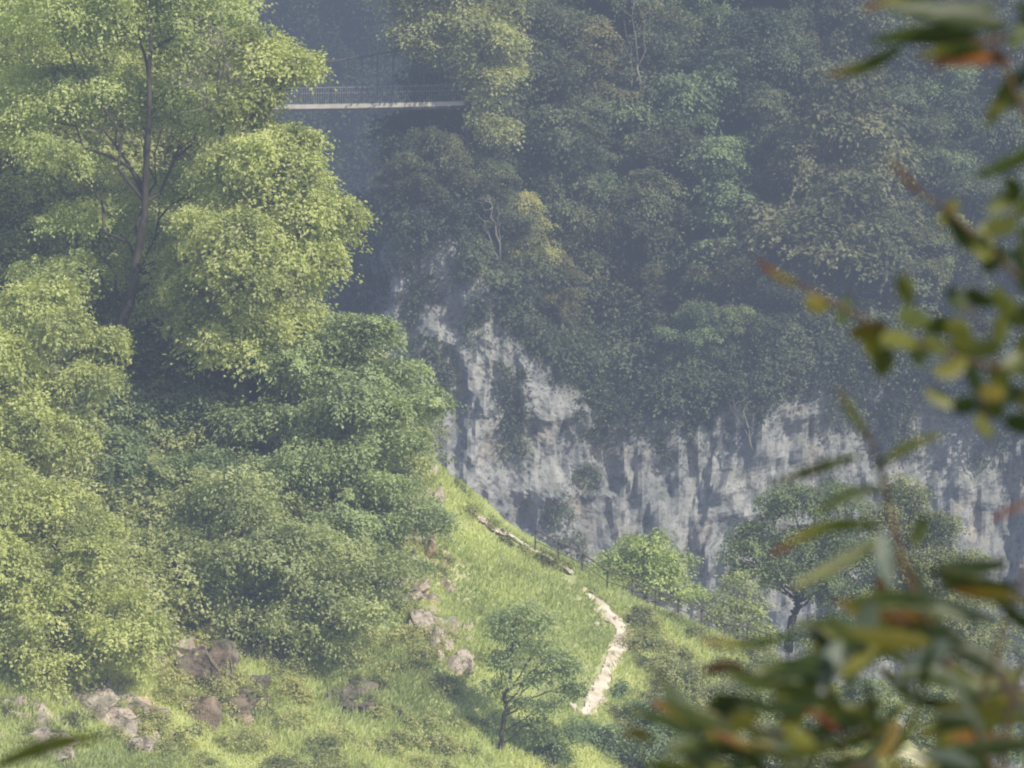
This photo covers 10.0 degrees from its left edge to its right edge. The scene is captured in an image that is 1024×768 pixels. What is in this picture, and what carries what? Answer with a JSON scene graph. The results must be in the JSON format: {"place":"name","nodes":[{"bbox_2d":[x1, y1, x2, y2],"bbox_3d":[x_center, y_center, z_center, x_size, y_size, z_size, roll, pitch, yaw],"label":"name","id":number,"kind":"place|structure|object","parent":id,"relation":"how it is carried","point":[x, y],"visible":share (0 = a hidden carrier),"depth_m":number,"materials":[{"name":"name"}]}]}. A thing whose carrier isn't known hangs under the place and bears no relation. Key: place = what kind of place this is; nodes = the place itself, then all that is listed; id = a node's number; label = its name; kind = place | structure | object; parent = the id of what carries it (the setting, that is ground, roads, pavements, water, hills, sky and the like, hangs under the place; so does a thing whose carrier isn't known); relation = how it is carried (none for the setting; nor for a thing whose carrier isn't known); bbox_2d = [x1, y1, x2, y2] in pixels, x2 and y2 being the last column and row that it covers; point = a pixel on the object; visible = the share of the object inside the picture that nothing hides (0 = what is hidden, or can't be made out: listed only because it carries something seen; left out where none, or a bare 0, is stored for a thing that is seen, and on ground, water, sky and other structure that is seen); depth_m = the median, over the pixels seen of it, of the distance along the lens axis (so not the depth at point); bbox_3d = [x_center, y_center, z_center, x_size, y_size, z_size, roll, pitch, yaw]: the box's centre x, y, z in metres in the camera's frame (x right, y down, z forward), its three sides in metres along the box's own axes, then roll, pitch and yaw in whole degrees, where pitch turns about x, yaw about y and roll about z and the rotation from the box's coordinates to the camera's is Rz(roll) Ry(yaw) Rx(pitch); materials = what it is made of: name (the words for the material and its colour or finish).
{"place":"outdoors","nodes":[
{"label":"outdoors","id":0,"kind":"place"},
{"bbox_2d":[4,0,411,193],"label":"ravine slope","id":1,"kind":"structure","parent":0,"point":[359,162],"depth_m":454.12,"materials":[{"name":"green plant"}]},
{"bbox_2d":[52,0,412,207],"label":"ravine wood","id":2,"kind":"object","parent":1,"relation":"on","point":[363,17],"visible":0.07,"depth_m":453.02,"materials":[{"name":"grey plant"}]},
{"bbox_2d":[0,136,934,767],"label":"hillside","id":3,"kind":"structure","parent":0,"point":[908,752],"depth_m":181.39,"materials":[{"name":"green plant"}]},
{"bbox_2d":[0,267,137,488],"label":"broadleaf tree","id":4,"kind":"object","parent":3,"relation":"on","point":[35,430],"visible":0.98,"depth_m":176.60,"materials":[{"name":"green plant"}]},
{"bbox_2d":[30,682,152,733],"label":"rock outcrop","id":5,"kind":"object","parent":3,"relation":"on","point":[108,702],"visible":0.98,"depth_m":170.44,"materials":[{"name":"grey stone"}]},
{"bbox_2d":[0,444,197,698],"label":"broadleaf tree","id":6,"kind":"object","parent":3,"relation":"on","point":[36,587],"visible":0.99,"depth_m":170.46,"materials":[{"name":"green plant"}]},
{"bbox_2d":[0,0,200,267],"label":"broadleaf tree","id":7,"kind":"object","parent":3,"relation":"on","point":[23,185],"visible":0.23,"depth_m":191.94,"materials":[{"name":"green plant"}]},
{"bbox_2d":[79,677,169,756],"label":"rock outcrop","id":8,"kind":"object","parent":3,"relation":"on","point":[147,743],"visible":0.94,"depth_m":170.44,"materials":[{"name":"grey stone"}]},
{"bbox_2d":[0,0,277,366],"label":"broadleaf tree","id":9,"kind":"object","parent":3,"relation":"on","point":[174,26],"visible":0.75,"depth_m":185.61,"materials":[{"name":"green plant"}]},
{"bbox_2d":[59,324,247,524],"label":"broadleaf tree","id":10,"kind":"object","parent":3,"relation":"on","point":[215,458],"visible":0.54,"depth_m":182.71,"materials":[{"name":"green plant"}]},
{"bbox_2d":[50,0,294,299],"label":"broadleaf tree","id":11,"kind":"object","parent":3,"relation":"on","point":[172,148],"visible":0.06,"depth_m":195.08,"materials":[{"name":"green plant"}]},
{"bbox_2d":[141,719,211,755],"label":"bush","id":12,"kind":"object","parent":3,"relation":"on","point":[189,729],"visible":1,"depth_m":170.72,"materials":[{"name":"green plant"}]},
{"bbox_2d":[164,0,256,135],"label":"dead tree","id":13,"kind":"object","parent":3,"relation":"on","point":[222,129],"visible":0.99,"depth_m":182.08,"materials":[{"name":"grey wood"}]},
{"bbox_2d":[167,626,286,738],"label":"rock outcrop","id":14,"kind":"object","parent":3,"relation":"on","point":[223,651],"visible":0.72,"depth_m":174.16,"materials":[{"name":"grey stone"}]},
{"bbox_2d":[187,675,270,720],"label":"rock outcrop","id":15,"kind":"object","parent":3,"relation":"on","point":[247,703],"visible":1,"depth_m":173.85,"materials":[{"name":"grey stone"}]},
{"bbox_2d":[0,40,464,645],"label":"hillside thicket","id":16,"kind":"object","parent":3,"relation":"on","point":[150,564],"visible":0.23,"depth_m":184.36,"materials":[{"name":"green plant"}]},
{"bbox_2d":[136,20,381,406],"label":"broadleaf tree","id":17,"kind":"object","parent":3,"relation":"on","point":[239,275],"visible":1,"depth_m":182.08,"materials":[{"name":"green plant"}]},
{"bbox_2d":[136,462,428,675],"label":"broadleaf tree","id":18,"kind":"object","parent":3,"relation":"on","point":[243,552],"visible":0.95,"depth_m":176.51,"materials":[{"name":"green plant"}]},
{"bbox_2d":[189,308,469,593],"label":"broadleaf tree","id":19,"kind":"object","parent":3,"relation":"on","point":[361,393],"visible":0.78,"depth_m":181.68,"materials":[{"name":"green plant"}]},
{"bbox_2d":[323,680,378,713],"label":"rock outcrop","id":20,"kind":"object","parent":3,"relation":"on","point":[346,697],"visible":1,"depth_m":176.09,"materials":[{"name":"grey stone"}]},
{"bbox_2d":[391,589,445,662],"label":"rock outcrop","id":21,"kind":"object","parent":3,"relation":"on","point":[425,618],"visible":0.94,"depth_m":179.87,"materials":[{"name":"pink stone"}]},
{"bbox_2d":[130,563,743,767],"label":"undergrowth","id":22,"kind":"object","parent":3,"relation":"on","point":[174,675],"visible":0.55,"depth_m":174.14,"materials":[{"name":"green plant"}]},
{"bbox_2d":[432,615,473,675],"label":"rock outcrop","id":23,"kind":"object","parent":3,"relation":"on","point":[461,659],"visible":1,"depth_m":179.48,"materials":[{"name":"beige stone"}]},
{"bbox_2d":[0,479,997,767],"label":"scrub","id":24,"kind":"object","parent":3,"relation":"on","point":[638,613],"visible":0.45,"depth_m":184.90,"materials":[{"name":"green plant"}]},
{"bbox_2d":[473,596,593,750],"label":"sapling","id":25,"kind":"object","parent":3,"relation":"on","point":[502,632],"visible":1,"depth_m":176.44,"materials":[{"name":"green plant"}]},
{"bbox_2d":[514,722,594,767],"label":"bush","id":26,"kind":"object","parent":3,"relation":"on","point":[556,749],"visible":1,"depth_m":176.92,"materials":[{"name":"green plant"}]},
{"bbox_2d":[563,716,634,761],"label":"bush","id":27,"kind":"object","parent":3,"relation":"on","point":[588,733],"visible":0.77,"depth_m":178.82,"materials":[{"name":"green plant"}]},
{"bbox_2d":[596,722,686,767],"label":"bush","id":28,"kind":"object","parent":3,"relation":"on","point":[659,735],"visible":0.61,"depth_m":178.70,"materials":[{"name":"green plant"}]},
{"bbox_2d":[584,526,715,617],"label":"bush","id":29,"kind":"object","parent":3,"relation":"on","point":[652,552],"visible":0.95,"depth_m":190.63,"materials":[{"name":"green plant"}]},
{"bbox_2d":[534,529,771,649],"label":"fence","id":30,"kind":"object","parent":3,"relation":"on","point":[632,589],"visible":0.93,"depth_m":188.78,"materials":[{"name":"brown wood"}]},
{"bbox_2d":[656,659,710,709],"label":"bush","id":31,"kind":"object","parent":3,"relation":"on","point":[686,671],"visible":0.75,"depth_m":184.38,"materials":[{"name":"green plant"}]},
{"bbox_2d":[686,680,779,726],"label":"bush","id":32,"kind":"object","parent":3,"relation":"on","point":[762,695],"visible":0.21,"depth_m":184.54,"materials":[{"name":"green plant"}]},
{"bbox_2d":[693,565,781,657],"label":"bush","id":33,"kind":"object","parent":3,"relation":"on","point":[745,608],"visible":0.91,"depth_m":190.26,"materials":[{"name":"green plant"}]},
{"bbox_2d":[711,473,914,662],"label":"broadleaf tree","id":34,"kind":"object","parent":3,"relation":"on","point":[778,569],"visible":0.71,"depth_m":192.52,"materials":[{"name":"green plant"}]},
{"bbox_2d":[801,668,890,749],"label":"bush","id":35,"kind":"object","parent":3,"relation":"on","point":[857,698],"visible":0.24,"depth_m":184.65,"materials":[{"name":"green plant"}]},
{"bbox_2d":[833,675,969,747],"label":"bush","id":36,"kind":"object","parent":3,"relation":"on","point":[894,699],"visible":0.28,"depth_m":186.42,"materials":[{"name":"green plant"}]},
{"bbox_2d":[853,472,1023,668],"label":"broadleaf tree","id":37,"kind":"object","parent":3,"relation":"on","point":[933,550],"visible":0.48,"depth_m":193.63,"materials":[{"name":"green plant"}]},
{"bbox_2d":[582,593,633,715],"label":"path","id":38,"kind":"structure","parent":0,"point":[602,682],"depth_m":184.62,"materials":[{"name":"beige soil"}]},
{"bbox_2d":[347,217,1023,767],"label":"cliff","id":39,"kind":"structure","parent":0,"point":[701,501],"depth_m":298.36,"materials":[{"name":"grey stone"}]},
{"bbox_2d":[293,166,454,434],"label":"gorge growth","id":40,"kind":"object","parent":39,"relation":"on","point":[345,303],"visible":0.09,"depth_m":302.23,"materials":[{"name":"green plant"}]},
{"bbox_2d":[364,190,1023,563],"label":"ivy","id":41,"kind":"object","parent":39,"relation":"attached to","point":[691,388],"visible":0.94,"depth_m":297.74,"materials":[{"name":"green plant"}]},
{"bbox_2d":[390,0,1023,392],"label":"slope","id":42,"kind":"structure","parent":0,"point":[756,4],"depth_m":303.07,"materials":[{"name":"green plant"}]},
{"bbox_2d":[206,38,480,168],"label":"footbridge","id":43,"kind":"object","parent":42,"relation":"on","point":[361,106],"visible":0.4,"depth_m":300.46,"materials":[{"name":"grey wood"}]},
{"bbox_2d":[364,157,434,216],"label":"broadleaf tree","id":44,"kind":"object","parent":42,"relation":"on","point":[394,175],"visible":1,"depth_m":298.26,"materials":[{"name":"green plant"}]},
{"bbox_2d":[385,122,479,224],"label":"broadleaf tree","id":45,"kind":"object","parent":42,"relation":"on","point":[432,139],"visible":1,"depth_m":297.12,"materials":[{"name":"green plant"}]},
{"bbox_2d":[358,0,546,158],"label":"broadleaf tree","id":46,"kind":"object","parent":42,"relation":"on","point":[488,23],"visible":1,"depth_m":298.83,"materials":[{"name":"green plant"}]},
{"bbox_2d":[446,162,547,262],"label":"broadleaf tree","id":47,"kind":"object","parent":42,"relation":"on","point":[502,184],"visible":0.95,"depth_m":297.17,"materials":[{"name":"green plant"}]},
{"bbox_2d":[502,189,567,288],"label":"broadleaf tree","id":48,"kind":"object","parent":42,"relation":"on","point":[529,207],"visible":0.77,"depth_m":300.18,"materials":[{"name":"green plant"}]},
{"bbox_2d":[511,117,590,231],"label":"broadleaf tree","id":49,"kind":"object","parent":42,"relation":"on","point":[543,174],"visible":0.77,"depth_m":302.96,"materials":[{"name":"green plant"}]},
{"bbox_2d":[509,0,610,110],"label":"broadleaf tree","id":50,"kind":"object","parent":42,"relation":"on","point":[570,83],"visible":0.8,"depth_m":307.69,"materials":[{"name":"green plant"}]},
{"bbox_2d":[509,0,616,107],"bbox_3d":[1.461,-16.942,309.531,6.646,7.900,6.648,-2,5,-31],"label":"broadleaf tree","id":51,"kind":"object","parent":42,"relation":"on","point":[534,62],"visible":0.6,"depth_m":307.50,"materials":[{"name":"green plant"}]},
{"bbox_2d":[510,104,618,245],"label":"broadleaf tree","id":52,"kind":"object","parent":42,"relation":"on","point":[562,141],"visible":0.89,"depth_m":302.46,"materials":[{"name":"green plant"}]},
{"bbox_2d":[536,253,592,324],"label":"broadleaf tree","id":53,"kind":"object","parent":42,"relation":"on","point":[569,306],"visible":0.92,"depth_m":300.13,"materials":[{"name":"green plant"}]},
{"bbox_2d":[535,91,642,179],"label":"broadleaf tree","id":54,"kind":"object","parent":42,"relation":"on","point":[596,115],"visible":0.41,"depth_m":306.34,"materials":[{"name":"green plant"}]},
{"bbox_2d":[524,14,654,145],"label":"broadleaf tree","id":55,"kind":"object","parent":42,"relation":"on","point":[596,51],"visible":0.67,"depth_m":308.29,"materials":[{"name":"green plant"}]},
{"bbox_2d":[548,201,632,307],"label":"broadleaf tree","id":56,"kind":"object","parent":42,"relation":"on","point":[575,238],"visible":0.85,"depth_m":302.39,"materials":[{"name":"green plant"}]},
{"bbox_2d":[544,167,636,297],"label":"broadleaf tree","id":57,"kind":"object","parent":42,"relation":"on","point":[609,177],"visible":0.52,"depth_m":303.56,"materials":[{"name":"green plant"}]},
{"bbox_2d":[567,174,690,319],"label":"broadleaf tree","id":58,"kind":"object","parent":42,"relation":"on","point":[635,215],"visible":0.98,"depth_m":302.65,"materials":[{"name":"green plant"}]},
{"bbox_2d":[582,96,676,184],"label":"broadleaf tree","id":59,"kind":"object","parent":42,"relation":"on","point":[617,113],"visible":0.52,"depth_m":307.80,"materials":[{"name":"green plant"}]},
{"bbox_2d":[595,67,673,167],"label":"broadleaf tree","id":60,"kind":"object","parent":42,"relation":"on","point":[651,92],"visible":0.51,"depth_m":308.97,"materials":[{"name":"green plant"}]},
{"bbox_2d":[592,0,718,55],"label":"broadleaf tree","id":61,"kind":"object","parent":42,"relation":"on","point":[655,11],"visible":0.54,"depth_m":313.07,"materials":[{"name":"green plant"}]},
{"bbox_2d":[620,113,698,193],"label":"broadleaf tree","id":62,"kind":"object","parent":42,"relation":"on","point":[631,141],"visible":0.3,"depth_m":306.88,"materials":[{"name":"green plant"}]},
{"bbox_2d":[608,13,729,129],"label":"broadleaf tree","id":63,"kind":"object","parent":42,"relation":"on","point":[661,41],"visible":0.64,"depth_m":310.45,"materials":[{"name":"green plant"}]},
{"bbox_2d":[611,124,736,259],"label":"broadleaf tree","id":64,"kind":"object","parent":42,"relation":"on","point":[670,148],"visible":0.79,"depth_m":304.54,"materials":[{"name":"green plant"}]},
{"bbox_2d":[346,0,1023,418],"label":"thicket","id":65,"kind":"object","parent":42,"relation":"on","point":[620,352],"visible":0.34,"depth_m":301.51,"materials":[{"name":"green plant"}]},
{"bbox_2d":[619,64,755,174],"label":"broadleaf tree","id":66,"kind":"object","parent":42,"relation":"on","point":[687,97],"visible":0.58,"depth_m":306.73,"materials":[{"name":"green plant"}]},
{"bbox_2d":[648,300,730,370],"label":"broadleaf tree","id":67,"kind":"object","parent":42,"relation":"on","point":[699,337],"visible":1,"depth_m":299.13,"materials":[{"name":"green plant"}]},
{"bbox_2d":[654,0,742,51],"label":"broadleaf tree","id":68,"kind":"object","parent":42,"relation":"on","point":[700,8],"visible":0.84,"depth_m":314.23,"materials":[{"name":"green plant"}]},
{"bbox_2d":[666,236,763,346],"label":"broadleaf tree","id":69,"kind":"object","parent":42,"relation":"on","point":[734,260],"visible":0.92,"depth_m":301.18,"materials":[{"name":"green plant"}]},
{"bbox_2d":[652,129,782,302],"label":"broadleaf tree","id":70,"kind":"object","parent":42,"relation":"on","point":[724,162],"visible":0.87,"depth_m":302.88,"materials":[{"name":"green plant"}]},
{"bbox_2d":[704,303,771,367],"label":"broadleaf tree","id":71,"kind":"object","parent":42,"relation":"on","point":[735,316],"visible":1,"depth_m":299.13,"materials":[{"name":"green plant"}]},
{"bbox_2d":[686,1,823,140],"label":"broadleaf tree","id":72,"kind":"object","parent":42,"relation":"on","point":[738,63],"visible":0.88,"depth_m":307.69,"materials":[{"name":"green plant"}]},
{"bbox_2d":[720,84,798,209],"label":"broadleaf tree","id":73,"kind":"object","parent":42,"relation":"on","point":[765,98],"visible":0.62,"depth_m":305.35,"materials":[{"name":"green plant"}]},
{"bbox_2d":[740,270,820,344],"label":"broadleaf tree","id":74,"kind":"object","parent":42,"relation":"on","point":[770,288],"visible":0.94,"depth_m":298.75,"materials":[{"name":"green plant"}]},
{"bbox_2d":[722,0,848,101],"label":"broadleaf tree","id":75,"kind":"object","parent":42,"relation":"on","point":[755,48],"visible":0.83,"depth_m":308.02,"materials":[{"name":"green plant"}]},
{"bbox_2d":[737,135,861,264],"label":"broadleaf tree","id":76,"kind":"object","parent":42,"relation":"on","point":[792,162],"visible":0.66,"depth_m":301.31,"materials":[{"name":"green plant"}]},
{"bbox_2d":[754,116,857,202],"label":"broadleaf tree","id":77,"kind":"object","parent":42,"relation":"on","point":[804,134],"visible":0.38,"depth_m":303.86,"materials":[{"name":"green plant"}]},
{"bbox_2d":[781,186,872,296],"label":"broadleaf tree","id":78,"kind":"object","parent":42,"relation":"on","point":[809,279],"visible":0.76,"depth_m":300.80,"materials":[{"name":"green plant"}]},
{"bbox_2d":[791,0,876,59],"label":"broadleaf tree","id":79,"kind":"object","parent":42,"relation":"on","point":[828,8],"visible":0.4,"depth_m":311.12,"materials":[{"name":"green plant"}]},
{"bbox_2d":[730,54,956,312],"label":"broadleaf tree","id":80,"kind":"object","parent":42,"relation":"on","point":[856,164],"visible":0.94,"depth_m":299.85,"materials":[{"name":"green plant"}]},
{"bbox_2d":[815,0,937,130],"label":"broadleaf tree","id":81,"kind":"object","parent":42,"relation":"on","point":[870,23],"visible":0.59,"depth_m":307.91,"materials":[{"name":"green plant"}]},
{"bbox_2d":[835,84,953,196],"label":"broadleaf tree","id":82,"kind":"object","parent":42,"relation":"on","point":[910,103],"visible":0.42,"depth_m":304.93,"materials":[{"name":"green plant"}]},
{"bbox_2d":[853,202,951,310],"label":"broadleaf tree","id":83,"kind":"object","parent":42,"relation":"on","point":[902,213],"visible":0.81,"depth_m":300.03,"materials":[{"name":"green plant"}]},
{"bbox_2d":[872,43,986,134],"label":"broadleaf tree","id":84,"kind":"object","parent":42,"relation":"on","point":[903,65],"visible":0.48,"depth_m":307.55,"materials":[{"name":"green plant"}]},
{"bbox_2d":[884,102,989,219],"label":"broadleaf tree","id":85,"kind":"object","parent":42,"relation":"on","point":[937,120],"visible":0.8,"depth_m":305.22,"materials":[{"name":"green plant"}]},
{"bbox_2d":[913,146,984,225],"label":"broadleaf tree","id":86,"kind":"object","parent":42,"relation":"on","point":[958,158],"visible":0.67,"depth_m":304.34,"materials":[{"name":"green plant"}]},
{"bbox_2d":[913,211,1005,309],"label":"broadleaf tree","id":87,"kind":"object","parent":42,"relation":"on","point":[946,239],"visible":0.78,"depth_m":300.73,"materials":[{"name":"green plant"}]},
{"bbox_2d":[915,61,1020,144],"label":"broadleaf tree","id":88,"kind":"object","parent":42,"relation":"on","point":[956,77],"visible":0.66,"depth_m":308.52,"materials":[{"name":"green plant"}]},
{"bbox_2d":[916,170,1019,282],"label":"broadleaf tree","id":89,"kind":"object","parent":42,"relation":"on","point":[988,184],"visible":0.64,"depth_m":302.91,"materials":[{"name":"green plant"}]},
{"bbox_2d":[945,260,1015,342],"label":"broadleaf tree","id":90,"kind":"object","parent":42,"relation":"on","point":[974,273],"visible":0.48,"depth_m":299.72,"materials":[{"name":"green plant"}]},
{"bbox_2d":[937,148,1023,223],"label":"broadleaf tree","id":91,"kind":"object","parent":42,"relation":"on","point":[971,172],"visible":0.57,"depth_m":303.62,"materials":[{"name":"green plant"}]},
{"bbox_2d":[967,23,1023,137],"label":"broadleaf tree","id":92,"kind":"object","parent":42,"relation":"on","point":[1008,53],"visible":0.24,"depth_m":311.35,"materials":[{"name":"green plant"}]},
{"bbox_2d":[970,108,1023,247],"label":"broadleaf tree","id":93,"kind":"object","parent":42,"relation":"on","point":[1011,139],"visible":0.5,"depth_m":304.19,"materials":[{"name":"green plant"}]},
{"bbox_2d":[977,33,1023,140],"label":"broadleaf tree","id":94,"kind":"object","parent":42,"relation":"on","point":[1017,64],"visible":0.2,"depth_m":308.89,"materials":[{"name":"green plant"}]},
{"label":"near slope","id":95,"kind":"structure","parent":0,"visible":0},
{"bbox_2d":[0,733,107,767],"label":"foreground sprout","id":96,"kind":"object","parent":95,"relation":"on","point":[36,749],"visible":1,"depth_m":5.98,"materials":[{"name":"green plant"}]},
{"bbox_2d":[620,385,1023,767],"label":"foreground shrub","id":97,"kind":"object","parent":95,"relation":"on","point":[911,617],"visible":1,"depth_m":5.92,"materials":[{"name":"green plant"}]},
{"bbox_2d":[756,0,1023,436],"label":"overhanging tree","id":98,"kind":"object","parent":95,"relation":"on","point":[952,39],"visible":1,"depth_m":6.00,"materials":[{"name":"green plant"}]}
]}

